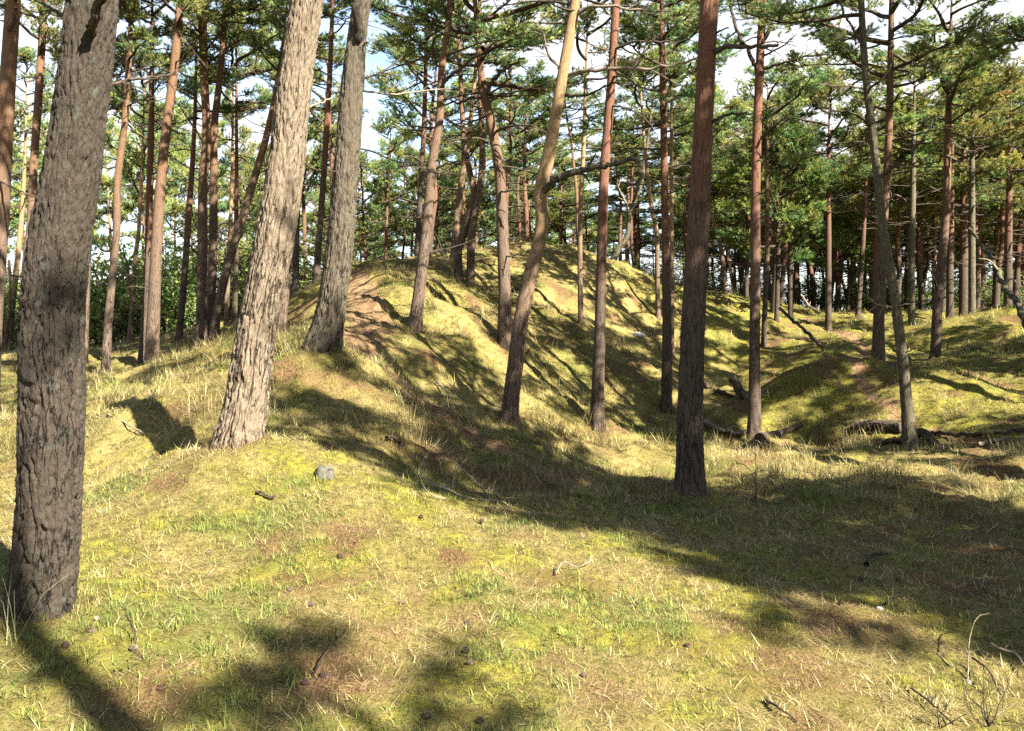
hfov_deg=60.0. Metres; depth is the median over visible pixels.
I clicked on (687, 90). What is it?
pine tree
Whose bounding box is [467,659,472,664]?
pine cone
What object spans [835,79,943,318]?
pine tree
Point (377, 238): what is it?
pine tree
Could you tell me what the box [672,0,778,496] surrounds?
pine tree
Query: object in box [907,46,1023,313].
pine tree
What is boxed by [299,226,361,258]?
pine tree
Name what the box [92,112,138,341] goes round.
pine tree
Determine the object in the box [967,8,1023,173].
pine tree
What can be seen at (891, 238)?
pine tree
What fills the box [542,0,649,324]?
pine tree
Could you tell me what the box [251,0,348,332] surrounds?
pine tree
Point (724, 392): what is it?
fallen branch
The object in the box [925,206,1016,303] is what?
pine tree
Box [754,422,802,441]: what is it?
fallen log
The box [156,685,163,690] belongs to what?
pine cone
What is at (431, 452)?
grass tuft
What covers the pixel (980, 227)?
pine tree
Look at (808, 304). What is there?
leaning stick
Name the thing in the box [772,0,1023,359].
pine tree
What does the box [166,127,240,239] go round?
pine tree
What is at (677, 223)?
pine tree
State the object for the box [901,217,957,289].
pine tree
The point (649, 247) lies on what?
pine tree
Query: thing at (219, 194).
pine tree
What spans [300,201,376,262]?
pine tree
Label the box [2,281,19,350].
bush
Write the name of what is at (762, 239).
pine tree
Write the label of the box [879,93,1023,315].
pine tree
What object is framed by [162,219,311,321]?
bush
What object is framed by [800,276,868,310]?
bush
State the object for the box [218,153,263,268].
pine tree
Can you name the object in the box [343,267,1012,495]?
path
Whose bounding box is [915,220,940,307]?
pine tree
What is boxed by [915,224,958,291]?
pine tree
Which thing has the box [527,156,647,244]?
pine tree
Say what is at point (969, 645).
fallen branch
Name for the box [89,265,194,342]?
bush
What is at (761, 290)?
bush
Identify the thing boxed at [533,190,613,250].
pine tree
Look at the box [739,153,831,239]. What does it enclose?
pine tree
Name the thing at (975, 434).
fallen branch
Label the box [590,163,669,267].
pine tree
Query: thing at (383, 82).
pine tree
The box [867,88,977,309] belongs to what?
pine tree
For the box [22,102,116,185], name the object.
pine tree
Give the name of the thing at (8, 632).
grass tuft
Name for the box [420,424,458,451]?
grass tuft
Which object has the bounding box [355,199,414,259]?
pine tree
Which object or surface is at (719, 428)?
fallen branch
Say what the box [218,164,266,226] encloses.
pine tree
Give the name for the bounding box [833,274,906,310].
bush
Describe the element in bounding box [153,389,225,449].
grass tuft
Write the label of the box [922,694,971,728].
bare shoots
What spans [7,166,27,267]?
pine tree
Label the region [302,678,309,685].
pine cone
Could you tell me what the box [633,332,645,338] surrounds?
stone
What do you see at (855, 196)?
pine tree
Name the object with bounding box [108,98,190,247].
pine tree
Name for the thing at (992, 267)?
pine tree
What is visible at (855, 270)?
pine tree
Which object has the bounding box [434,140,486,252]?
pine tree
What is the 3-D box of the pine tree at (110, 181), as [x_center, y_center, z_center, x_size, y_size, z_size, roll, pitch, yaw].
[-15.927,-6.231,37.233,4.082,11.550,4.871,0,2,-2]
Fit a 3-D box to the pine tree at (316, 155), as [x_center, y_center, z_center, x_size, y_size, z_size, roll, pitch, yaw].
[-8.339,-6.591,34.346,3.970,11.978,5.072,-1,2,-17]
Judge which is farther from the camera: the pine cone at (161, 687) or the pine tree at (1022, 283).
the pine tree at (1022, 283)
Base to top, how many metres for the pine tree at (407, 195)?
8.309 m
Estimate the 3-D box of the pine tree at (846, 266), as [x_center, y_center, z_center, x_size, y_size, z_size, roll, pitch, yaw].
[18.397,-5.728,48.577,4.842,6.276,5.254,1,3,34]
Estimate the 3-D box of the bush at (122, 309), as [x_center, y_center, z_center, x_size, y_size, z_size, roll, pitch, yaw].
[-12.504,-2.147,26.231,5.058,3.833,5.664,1,2,23]
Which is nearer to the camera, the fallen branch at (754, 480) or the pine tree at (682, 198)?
the fallen branch at (754, 480)
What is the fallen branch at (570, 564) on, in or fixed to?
on the ground at (626, 299)
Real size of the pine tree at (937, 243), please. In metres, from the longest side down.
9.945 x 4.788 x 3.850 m
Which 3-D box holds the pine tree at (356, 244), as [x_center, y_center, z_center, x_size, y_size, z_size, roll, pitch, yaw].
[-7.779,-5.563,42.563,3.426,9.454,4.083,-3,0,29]
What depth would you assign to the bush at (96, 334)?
27.85 m
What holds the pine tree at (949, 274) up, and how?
on the ground at (626, 299)
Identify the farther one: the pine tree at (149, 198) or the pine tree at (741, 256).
the pine tree at (741, 256)
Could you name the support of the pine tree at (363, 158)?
on the ground at (626, 299)
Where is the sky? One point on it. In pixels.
(733, 67)
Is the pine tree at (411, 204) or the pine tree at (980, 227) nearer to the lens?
the pine tree at (980, 227)
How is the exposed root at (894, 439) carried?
on the ground at (626, 299)
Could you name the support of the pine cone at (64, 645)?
on the ground at (626, 299)
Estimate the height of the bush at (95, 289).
3.745 m
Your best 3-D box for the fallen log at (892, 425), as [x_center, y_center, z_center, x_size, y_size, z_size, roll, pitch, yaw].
[5.879,0.966,14.307,0.207,0.220,0.835,-2,3,-44]
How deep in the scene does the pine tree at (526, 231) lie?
30.57 m
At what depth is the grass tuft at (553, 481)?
8.54 m
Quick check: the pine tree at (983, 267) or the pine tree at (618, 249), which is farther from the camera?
the pine tree at (983, 267)
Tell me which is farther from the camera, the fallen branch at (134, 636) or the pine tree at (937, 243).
the pine tree at (937, 243)
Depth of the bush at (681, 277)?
30.71 m
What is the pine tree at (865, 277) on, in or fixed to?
on the ground at (626, 299)
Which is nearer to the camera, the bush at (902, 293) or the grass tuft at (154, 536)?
the grass tuft at (154, 536)
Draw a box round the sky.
[0,0,1023,323]
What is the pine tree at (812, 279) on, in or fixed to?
on the ground at (626, 299)
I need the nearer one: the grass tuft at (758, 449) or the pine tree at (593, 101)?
the grass tuft at (758, 449)
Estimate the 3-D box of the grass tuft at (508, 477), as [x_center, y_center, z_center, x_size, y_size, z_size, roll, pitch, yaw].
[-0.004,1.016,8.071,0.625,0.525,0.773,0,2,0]
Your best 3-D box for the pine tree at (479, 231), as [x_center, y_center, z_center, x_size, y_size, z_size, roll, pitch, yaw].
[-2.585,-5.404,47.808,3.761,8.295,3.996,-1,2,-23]
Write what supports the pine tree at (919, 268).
on the ground at (626, 299)
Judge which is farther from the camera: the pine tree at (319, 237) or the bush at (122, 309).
the bush at (122, 309)
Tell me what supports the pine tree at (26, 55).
on the ground at (626, 299)
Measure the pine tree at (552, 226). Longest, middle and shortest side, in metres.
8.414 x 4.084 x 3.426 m
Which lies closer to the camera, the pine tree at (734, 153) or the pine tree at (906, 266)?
the pine tree at (734, 153)
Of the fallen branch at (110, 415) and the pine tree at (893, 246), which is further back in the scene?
the pine tree at (893, 246)
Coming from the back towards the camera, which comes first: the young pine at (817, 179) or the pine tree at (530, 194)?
the pine tree at (530, 194)
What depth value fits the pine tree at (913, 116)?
23.82 m
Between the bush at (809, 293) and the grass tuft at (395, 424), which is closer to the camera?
the grass tuft at (395, 424)
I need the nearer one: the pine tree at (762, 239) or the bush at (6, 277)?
the bush at (6, 277)
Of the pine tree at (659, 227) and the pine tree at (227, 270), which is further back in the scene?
the pine tree at (659, 227)
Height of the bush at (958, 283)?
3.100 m
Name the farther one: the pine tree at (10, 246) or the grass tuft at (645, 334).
the pine tree at (10, 246)
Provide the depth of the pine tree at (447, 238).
44.30 m
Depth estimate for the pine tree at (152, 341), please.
17.81 m
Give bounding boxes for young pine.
[709,114,846,322]
[798,205,895,310]
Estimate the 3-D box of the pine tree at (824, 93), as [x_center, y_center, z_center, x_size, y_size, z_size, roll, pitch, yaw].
[8.472,-4.516,24.728,3.904,7.765,3.219,1,3,34]
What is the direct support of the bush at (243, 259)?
on the ground at (626, 299)
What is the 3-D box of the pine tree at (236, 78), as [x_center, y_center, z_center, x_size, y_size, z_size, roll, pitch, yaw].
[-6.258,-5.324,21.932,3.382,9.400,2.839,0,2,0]
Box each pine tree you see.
[0,0,52,409]
[0,0,64,277]
[1,0,191,622]
[3,46,56,351]
[5,146,41,288]
[7,101,31,279]
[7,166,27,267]
[7,200,25,255]
[9,150,40,251]
[11,133,112,219]
[18,142,44,187]
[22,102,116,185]
[32,0,203,373]
[45,22,169,363]
[91,223,103,280]
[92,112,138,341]
[94,188,141,259]
[94,191,111,224]
[100,81,190,264]
[102,196,173,258]
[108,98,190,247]
[111,30,186,343]
[113,0,212,364]
[124,0,225,364]
[125,120,197,268]
[140,65,249,272]
[149,0,280,340]
[155,0,288,335]
[165,0,272,347]
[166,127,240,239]
[178,168,241,326]
[183,99,262,249]
[194,0,333,325]
[194,8,277,325]
[208,0,346,341]
[209,0,331,449]
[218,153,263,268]
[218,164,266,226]
[225,142,269,211]
[239,152,301,220]
[244,42,339,284]
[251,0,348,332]
[251,0,351,293]
[251,40,369,244]
[280,0,385,285]
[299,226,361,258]
[300,167,361,267]
[300,188,329,252]
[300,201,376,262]
[301,0,474,353]
[301,159,392,261]
[315,175,370,258]
[324,151,416,260]
[351,0,472,255]
[354,205,414,257]
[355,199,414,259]
[358,147,469,256]
[358,212,401,260]
[363,107,457,261]
[366,26,501,250]
[369,146,447,258]
[379,0,593,349]
[386,0,510,330]
[388,131,492,253]
[389,199,449,247]
[400,0,547,257]
[400,177,448,254]
[409,212,450,253]
[411,0,533,282]
[421,67,523,250]
[429,0,554,286]
[433,175,535,252]
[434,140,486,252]
[439,131,528,246]
[439,188,490,247]
[449,208,494,245]
[466,51,570,209]
[473,150,558,236]
[479,0,733,426]
[481,154,574,243]
[484,170,550,242]
[487,83,574,242]
[505,100,602,242]
[510,154,592,246]
[511,184,562,234]
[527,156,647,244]
[528,89,632,249]
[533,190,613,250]
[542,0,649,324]
[546,201,622,250]
[547,175,625,257]
[549,225,591,244]
[563,127,691,260]
[567,214,616,251]
[569,207,651,241]
[569,235,642,256]
[570,0,751,413]
[574,108,692,267]
[577,0,697,432]
[589,134,660,262]
[589,214,630,261]
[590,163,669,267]
[591,221,652,251]
[592,214,650,254]
[596,0,720,319]
[607,210,682,265]
[608,216,683,260]
[609,108,742,259]
[610,49,694,260]
[612,151,684,260]
[623,75,737,248]
[624,237,680,275]
[637,0,726,359]
[644,176,737,250]
[650,199,682,258]
[659,85,752,264]
[659,154,739,290]
[668,130,724,269]
[668,187,719,282]
[669,173,761,276]
[669,200,684,278]
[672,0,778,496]
[675,104,750,294]
[675,193,740,289]
[677,91,826,312]
[682,0,949,451]
[690,130,760,294]
[710,220,742,279]
[711,96,804,296]
[711,157,811,295]
[712,134,845,303]
[713,141,822,272]
[714,189,821,301]
[715,241,749,279]
[719,0,845,441]
[722,238,772,283]
[724,246,740,291]
[728,248,745,282]
[730,53,845,346]
[730,190,763,269]
[734,54,884,331]
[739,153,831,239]
[760,168,847,304]
[761,70,850,316]
[771,235,798,291]
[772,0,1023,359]
[776,0,992,360]
[780,241,824,286]
[785,263,806,300]
[786,233,820,304]
[793,200,831,285]
[801,204,873,284]
[802,250,846,285]
[805,184,871,311]
[806,184,873,308]
[806,200,856,307]
[807,108,985,300]
[811,124,895,263]
[814,136,942,313]
[814,189,868,309]
[818,149,906,299]
[819,251,844,293]
[821,140,926,311]
[822,192,863,310]
[825,232,902,310]
[831,165,906,310]
[832,240,860,290]
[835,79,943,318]
[839,165,930,308]
[842,237,869,295]
[844,42,970,325]
[854,194,906,291]
[856,198,915,278]
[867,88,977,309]
[870,128,969,310]
[870,190,941,287]
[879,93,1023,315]
[892,224,937,291]
[894,233,930,295]
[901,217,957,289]
[901,222,938,279]
[904,60,1017,317]
[904,197,941,309]
[905,43,1020,310]
[906,97,994,311]
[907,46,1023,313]
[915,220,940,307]
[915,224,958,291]
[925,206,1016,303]
[925,247,958,280]
[954,69,1023,305]
[954,195,995,304]
[955,143,1017,285]
[955,234,992,280]
[960,67,1023,306]
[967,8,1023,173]
[969,144,1019,307]
[975,90,1023,257]
[981,129,1023,299]
[981,202,1023,303]
[983,223,1023,286]
[985,228,1016,269]
[985,236,1022,270]
[985,244,1022,276]
[989,105,1023,304]
[993,232,1022,278]
[1012,225,1023,304]
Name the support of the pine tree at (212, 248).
on the ground at (626, 299)
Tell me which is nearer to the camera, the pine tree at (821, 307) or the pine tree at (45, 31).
the pine tree at (45, 31)
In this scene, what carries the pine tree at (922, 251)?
on the ground at (626, 299)
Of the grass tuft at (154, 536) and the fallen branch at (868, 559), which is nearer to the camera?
the grass tuft at (154, 536)
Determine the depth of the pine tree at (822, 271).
47.48 m
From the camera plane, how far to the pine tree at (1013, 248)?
47.79 m
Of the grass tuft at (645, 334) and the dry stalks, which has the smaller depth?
the dry stalks
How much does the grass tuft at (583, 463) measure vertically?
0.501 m
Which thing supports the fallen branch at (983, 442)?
on the ground at (626, 299)
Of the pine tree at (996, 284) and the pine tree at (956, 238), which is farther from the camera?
the pine tree at (956, 238)
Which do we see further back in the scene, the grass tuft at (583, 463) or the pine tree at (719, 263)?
the pine tree at (719, 263)
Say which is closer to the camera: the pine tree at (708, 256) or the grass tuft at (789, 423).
the grass tuft at (789, 423)
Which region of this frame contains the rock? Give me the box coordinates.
[315,465,334,479]
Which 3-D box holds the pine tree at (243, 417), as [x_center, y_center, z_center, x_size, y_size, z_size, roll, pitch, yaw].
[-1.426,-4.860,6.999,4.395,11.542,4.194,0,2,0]
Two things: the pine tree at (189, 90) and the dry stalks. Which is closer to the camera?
the dry stalks
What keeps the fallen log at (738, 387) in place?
on the ground at (626, 299)
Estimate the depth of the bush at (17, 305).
27.83 m
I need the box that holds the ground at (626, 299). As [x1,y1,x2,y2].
[0,241,1023,730]
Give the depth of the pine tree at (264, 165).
43.51 m
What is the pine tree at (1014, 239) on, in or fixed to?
on the ground at (626, 299)
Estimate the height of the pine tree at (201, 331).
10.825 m
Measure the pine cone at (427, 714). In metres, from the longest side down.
0.035 x 0.035 x 0.035 m
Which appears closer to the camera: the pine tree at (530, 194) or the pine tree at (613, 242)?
the pine tree at (530, 194)
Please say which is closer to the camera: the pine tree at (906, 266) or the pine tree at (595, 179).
the pine tree at (595, 179)
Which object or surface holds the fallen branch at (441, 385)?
on the ground at (626, 299)
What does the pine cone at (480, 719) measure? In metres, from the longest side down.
0.029 x 0.029 x 0.026 m
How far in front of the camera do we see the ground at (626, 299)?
5.60 m
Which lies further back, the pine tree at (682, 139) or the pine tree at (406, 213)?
the pine tree at (406, 213)
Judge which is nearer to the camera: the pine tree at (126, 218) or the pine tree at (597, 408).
the pine tree at (597, 408)
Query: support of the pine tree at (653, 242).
on the ground at (626, 299)
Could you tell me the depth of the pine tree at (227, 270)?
18.80 m
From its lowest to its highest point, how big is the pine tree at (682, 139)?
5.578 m
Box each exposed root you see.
[875,435,901,445]
[916,428,946,451]
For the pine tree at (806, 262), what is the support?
on the ground at (626, 299)
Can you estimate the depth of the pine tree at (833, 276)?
50.89 m
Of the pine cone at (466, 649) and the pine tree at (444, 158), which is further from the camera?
the pine tree at (444, 158)
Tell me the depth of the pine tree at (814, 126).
26.30 m
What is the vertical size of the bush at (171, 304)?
2.893 m
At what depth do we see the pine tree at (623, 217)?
41.01 m
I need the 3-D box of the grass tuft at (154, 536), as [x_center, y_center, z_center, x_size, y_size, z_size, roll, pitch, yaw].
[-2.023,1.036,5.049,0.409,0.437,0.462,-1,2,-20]
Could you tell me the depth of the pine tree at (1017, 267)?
33.62 m
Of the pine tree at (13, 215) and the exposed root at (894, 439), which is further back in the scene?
the pine tree at (13, 215)
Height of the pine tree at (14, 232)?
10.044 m
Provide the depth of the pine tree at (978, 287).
32.85 m
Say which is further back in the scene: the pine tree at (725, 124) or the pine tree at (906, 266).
the pine tree at (906, 266)
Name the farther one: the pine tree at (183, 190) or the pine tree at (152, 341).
the pine tree at (183, 190)
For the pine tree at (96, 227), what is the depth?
57.15 m
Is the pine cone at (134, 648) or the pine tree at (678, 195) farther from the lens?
the pine tree at (678, 195)
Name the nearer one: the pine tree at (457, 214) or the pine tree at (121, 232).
the pine tree at (457, 214)
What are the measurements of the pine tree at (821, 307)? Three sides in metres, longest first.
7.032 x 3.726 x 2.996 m
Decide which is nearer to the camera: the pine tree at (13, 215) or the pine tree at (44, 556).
the pine tree at (44, 556)
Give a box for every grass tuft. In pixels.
[0,572,70,644]
[128,510,188,551]
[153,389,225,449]
[269,379,307,418]
[373,402,433,445]
[390,430,455,479]
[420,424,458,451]
[484,451,538,494]
[527,461,581,492]
[537,447,616,482]
[582,463,652,488]
[623,315,677,353]
[704,436,763,464]
[731,436,817,466]
[762,367,829,427]
[810,397,870,446]
[832,414,896,447]
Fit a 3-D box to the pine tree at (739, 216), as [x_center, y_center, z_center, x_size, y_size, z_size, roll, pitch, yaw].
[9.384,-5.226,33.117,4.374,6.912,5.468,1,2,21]
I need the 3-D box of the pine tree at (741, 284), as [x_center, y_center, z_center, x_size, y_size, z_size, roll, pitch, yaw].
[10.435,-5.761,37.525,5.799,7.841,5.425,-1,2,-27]
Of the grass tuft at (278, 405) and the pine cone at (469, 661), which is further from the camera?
the grass tuft at (278, 405)
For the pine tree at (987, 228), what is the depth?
38.31 m
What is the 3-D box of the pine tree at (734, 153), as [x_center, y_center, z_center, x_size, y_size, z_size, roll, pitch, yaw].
[7.149,-4.594,25.950,4.011,6.846,3.710,1,3,31]
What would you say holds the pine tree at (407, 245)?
on the ground at (626, 299)
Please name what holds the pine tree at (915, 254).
on the ground at (626, 299)
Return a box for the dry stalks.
[0,317,1022,730]
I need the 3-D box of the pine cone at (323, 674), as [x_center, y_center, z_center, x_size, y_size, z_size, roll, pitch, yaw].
[-0.791,1.305,3.740,0.039,0.039,0.035,13,-9,-42]
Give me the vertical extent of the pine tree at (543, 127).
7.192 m
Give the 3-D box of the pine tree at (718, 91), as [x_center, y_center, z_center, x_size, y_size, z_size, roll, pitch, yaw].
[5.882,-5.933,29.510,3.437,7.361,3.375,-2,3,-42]
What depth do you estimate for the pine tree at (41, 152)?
43.55 m
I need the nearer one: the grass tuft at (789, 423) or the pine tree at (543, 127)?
the grass tuft at (789, 423)
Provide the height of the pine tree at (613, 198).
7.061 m
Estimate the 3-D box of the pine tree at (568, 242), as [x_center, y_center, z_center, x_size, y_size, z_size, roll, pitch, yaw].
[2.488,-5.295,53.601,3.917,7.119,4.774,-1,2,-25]
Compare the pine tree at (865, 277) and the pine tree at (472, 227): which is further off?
the pine tree at (865, 277)
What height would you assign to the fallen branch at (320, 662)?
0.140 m
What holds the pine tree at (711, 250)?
on the ground at (626, 299)
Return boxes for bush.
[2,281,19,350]
[2,290,19,348]
[4,261,90,346]
[6,232,196,346]
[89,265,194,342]
[89,272,142,345]
[90,234,195,332]
[92,247,195,335]
[102,243,242,330]
[130,244,195,332]
[162,196,367,307]
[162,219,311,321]
[216,228,252,314]
[299,246,357,284]
[620,255,684,279]
[644,253,714,286]
[678,259,738,295]
[707,271,806,307]
[720,282,762,298]
[737,272,822,305]
[771,268,842,309]
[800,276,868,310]
[832,271,868,310]
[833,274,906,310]
[855,264,931,309]
[885,273,958,309]
[901,273,991,308]
[928,266,1012,308]
[954,271,1023,306]
[954,271,1023,308]
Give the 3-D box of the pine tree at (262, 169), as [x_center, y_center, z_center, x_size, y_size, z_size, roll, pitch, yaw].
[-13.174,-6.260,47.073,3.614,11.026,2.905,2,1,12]
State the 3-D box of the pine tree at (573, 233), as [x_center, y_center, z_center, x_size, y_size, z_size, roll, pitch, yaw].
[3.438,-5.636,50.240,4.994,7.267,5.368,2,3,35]
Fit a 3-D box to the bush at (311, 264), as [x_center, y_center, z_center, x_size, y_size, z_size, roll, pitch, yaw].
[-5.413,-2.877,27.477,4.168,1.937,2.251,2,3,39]
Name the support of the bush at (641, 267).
on the ground at (626, 299)
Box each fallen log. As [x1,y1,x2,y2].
[729,376,747,400]
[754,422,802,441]
[850,419,901,432]
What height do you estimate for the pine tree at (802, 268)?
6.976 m
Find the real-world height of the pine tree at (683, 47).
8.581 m
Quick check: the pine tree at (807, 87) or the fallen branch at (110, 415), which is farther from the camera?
the pine tree at (807, 87)
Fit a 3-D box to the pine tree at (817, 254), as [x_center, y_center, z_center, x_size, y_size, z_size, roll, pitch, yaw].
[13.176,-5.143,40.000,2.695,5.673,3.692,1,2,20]
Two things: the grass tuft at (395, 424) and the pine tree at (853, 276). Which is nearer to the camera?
the grass tuft at (395, 424)
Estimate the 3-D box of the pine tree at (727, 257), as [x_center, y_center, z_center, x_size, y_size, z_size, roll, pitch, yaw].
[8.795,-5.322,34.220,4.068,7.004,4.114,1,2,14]
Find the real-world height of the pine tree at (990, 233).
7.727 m
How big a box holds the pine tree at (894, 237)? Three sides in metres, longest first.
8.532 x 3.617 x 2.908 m
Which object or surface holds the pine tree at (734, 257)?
on the ground at (626, 299)
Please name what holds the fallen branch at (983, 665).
on the ground at (626, 299)
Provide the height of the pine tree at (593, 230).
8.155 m
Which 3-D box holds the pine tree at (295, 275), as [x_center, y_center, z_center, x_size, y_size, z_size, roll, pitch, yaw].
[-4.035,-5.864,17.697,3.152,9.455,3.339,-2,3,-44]
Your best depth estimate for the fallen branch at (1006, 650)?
4.32 m
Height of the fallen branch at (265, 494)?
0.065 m
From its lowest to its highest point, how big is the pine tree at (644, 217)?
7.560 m
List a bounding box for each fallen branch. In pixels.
[106,408,144,433]
[125,615,137,654]
[255,490,276,499]
[311,629,356,676]
[385,435,404,445]
[417,445,500,501]
[435,380,449,398]
[555,554,592,574]
[703,418,746,435]
[704,383,732,397]
[731,553,765,569]
[739,443,758,507]
[764,698,796,722]
[860,552,888,566]
[885,586,900,604]
[911,682,953,723]
[931,427,1023,437]
[967,613,989,678]
[971,657,1000,695]
[977,436,1005,445]
[990,642,1023,665]
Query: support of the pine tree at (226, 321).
on the ground at (626, 299)
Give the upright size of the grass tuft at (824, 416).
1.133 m
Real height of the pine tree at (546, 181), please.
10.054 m
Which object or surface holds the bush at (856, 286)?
on the ground at (626, 299)
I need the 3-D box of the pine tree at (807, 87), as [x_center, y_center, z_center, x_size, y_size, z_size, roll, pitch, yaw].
[6.558,-3.783,21.391,2.618,7.324,2.746,-2,3,-43]
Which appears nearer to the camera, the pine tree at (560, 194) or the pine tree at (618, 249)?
the pine tree at (618, 249)
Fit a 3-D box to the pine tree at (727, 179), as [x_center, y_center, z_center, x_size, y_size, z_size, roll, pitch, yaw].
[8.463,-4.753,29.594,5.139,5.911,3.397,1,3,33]
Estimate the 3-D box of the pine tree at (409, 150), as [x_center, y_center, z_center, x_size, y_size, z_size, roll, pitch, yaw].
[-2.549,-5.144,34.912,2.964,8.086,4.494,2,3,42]
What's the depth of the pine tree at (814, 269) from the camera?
52.83 m
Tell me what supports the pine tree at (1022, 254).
on the ground at (626, 299)
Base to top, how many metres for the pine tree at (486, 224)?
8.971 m
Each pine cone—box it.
[61,641,69,648]
[129,644,137,651]
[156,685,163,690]
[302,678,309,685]
[320,670,328,678]
[424,710,431,718]
[463,646,469,652]
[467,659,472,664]
[477,716,483,723]
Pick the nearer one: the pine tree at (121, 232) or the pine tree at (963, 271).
the pine tree at (963, 271)
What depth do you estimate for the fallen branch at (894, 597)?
5.14 m
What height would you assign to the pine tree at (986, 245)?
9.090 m
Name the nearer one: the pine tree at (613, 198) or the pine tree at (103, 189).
the pine tree at (613, 198)
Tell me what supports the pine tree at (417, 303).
on the ground at (626, 299)
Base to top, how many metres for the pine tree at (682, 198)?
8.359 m
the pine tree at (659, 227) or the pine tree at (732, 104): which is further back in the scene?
the pine tree at (659, 227)
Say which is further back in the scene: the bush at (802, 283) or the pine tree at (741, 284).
the bush at (802, 283)
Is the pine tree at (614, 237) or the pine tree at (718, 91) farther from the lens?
the pine tree at (614, 237)
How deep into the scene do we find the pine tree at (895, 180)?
29.66 m
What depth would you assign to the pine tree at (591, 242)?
51.62 m
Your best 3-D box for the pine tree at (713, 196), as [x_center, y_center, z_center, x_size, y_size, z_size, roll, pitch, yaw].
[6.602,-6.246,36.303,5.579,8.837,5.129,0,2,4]
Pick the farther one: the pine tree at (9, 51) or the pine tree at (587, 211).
the pine tree at (587, 211)
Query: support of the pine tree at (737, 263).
on the ground at (626, 299)
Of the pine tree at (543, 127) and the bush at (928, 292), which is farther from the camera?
the bush at (928, 292)
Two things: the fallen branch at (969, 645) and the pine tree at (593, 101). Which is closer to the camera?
the fallen branch at (969, 645)
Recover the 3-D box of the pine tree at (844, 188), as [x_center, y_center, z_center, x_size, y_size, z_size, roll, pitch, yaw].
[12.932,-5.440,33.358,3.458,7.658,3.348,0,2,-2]
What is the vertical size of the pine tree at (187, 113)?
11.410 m
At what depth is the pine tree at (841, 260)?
45.41 m
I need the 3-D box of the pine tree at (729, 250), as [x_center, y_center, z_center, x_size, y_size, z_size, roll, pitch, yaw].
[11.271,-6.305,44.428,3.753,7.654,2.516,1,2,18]
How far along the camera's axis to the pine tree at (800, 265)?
56.36 m
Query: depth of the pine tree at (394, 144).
32.22 m
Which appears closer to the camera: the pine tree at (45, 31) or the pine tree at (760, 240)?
the pine tree at (45, 31)
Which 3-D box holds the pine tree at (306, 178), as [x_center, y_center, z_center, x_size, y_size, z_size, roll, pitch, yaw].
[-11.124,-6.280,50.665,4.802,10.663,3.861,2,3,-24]
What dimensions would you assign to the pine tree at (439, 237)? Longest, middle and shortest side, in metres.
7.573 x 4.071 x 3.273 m
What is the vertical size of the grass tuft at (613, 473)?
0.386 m
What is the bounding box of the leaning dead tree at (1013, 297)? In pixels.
[966,225,1023,327]
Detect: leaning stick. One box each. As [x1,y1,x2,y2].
[778,306,826,350]
[800,294,820,312]
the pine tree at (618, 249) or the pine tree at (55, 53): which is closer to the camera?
the pine tree at (55, 53)
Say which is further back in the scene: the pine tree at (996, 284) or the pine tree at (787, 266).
the pine tree at (787, 266)
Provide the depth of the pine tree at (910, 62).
16.42 m
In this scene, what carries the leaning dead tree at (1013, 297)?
on the ground at (626, 299)
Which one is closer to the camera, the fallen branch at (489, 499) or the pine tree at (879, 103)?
the fallen branch at (489, 499)
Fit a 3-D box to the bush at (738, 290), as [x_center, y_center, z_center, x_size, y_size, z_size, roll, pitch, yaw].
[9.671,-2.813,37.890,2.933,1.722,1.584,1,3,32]
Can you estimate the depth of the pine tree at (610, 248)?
56.23 m
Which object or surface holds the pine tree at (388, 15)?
on the ground at (626, 299)
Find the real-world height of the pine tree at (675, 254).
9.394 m
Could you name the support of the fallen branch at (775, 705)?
on the ground at (626, 299)
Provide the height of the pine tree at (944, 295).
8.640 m
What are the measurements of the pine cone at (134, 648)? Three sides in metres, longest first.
0.035 x 0.035 x 0.035 m
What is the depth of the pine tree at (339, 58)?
28.25 m
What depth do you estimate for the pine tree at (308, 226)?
56.51 m
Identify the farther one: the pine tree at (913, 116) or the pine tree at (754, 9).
the pine tree at (913, 116)
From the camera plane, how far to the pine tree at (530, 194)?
33.52 m
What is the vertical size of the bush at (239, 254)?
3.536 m
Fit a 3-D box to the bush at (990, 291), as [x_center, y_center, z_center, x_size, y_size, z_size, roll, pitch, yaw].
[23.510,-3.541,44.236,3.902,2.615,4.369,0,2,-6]
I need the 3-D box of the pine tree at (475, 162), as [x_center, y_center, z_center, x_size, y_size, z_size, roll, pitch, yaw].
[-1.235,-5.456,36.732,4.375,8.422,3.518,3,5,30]
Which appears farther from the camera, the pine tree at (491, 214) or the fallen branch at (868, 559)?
the pine tree at (491, 214)
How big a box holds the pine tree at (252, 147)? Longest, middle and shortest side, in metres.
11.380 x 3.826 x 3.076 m
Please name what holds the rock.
on the ground at (626, 299)
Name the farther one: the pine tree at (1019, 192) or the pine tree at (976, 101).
the pine tree at (1019, 192)
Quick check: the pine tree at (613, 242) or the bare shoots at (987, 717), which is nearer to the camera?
the bare shoots at (987, 717)
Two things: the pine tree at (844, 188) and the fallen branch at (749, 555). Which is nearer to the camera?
the fallen branch at (749, 555)
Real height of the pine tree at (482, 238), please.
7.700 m
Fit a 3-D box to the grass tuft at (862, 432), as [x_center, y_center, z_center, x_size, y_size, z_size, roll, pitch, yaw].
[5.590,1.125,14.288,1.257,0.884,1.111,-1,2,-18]
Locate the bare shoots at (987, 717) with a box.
[959,671,1023,726]

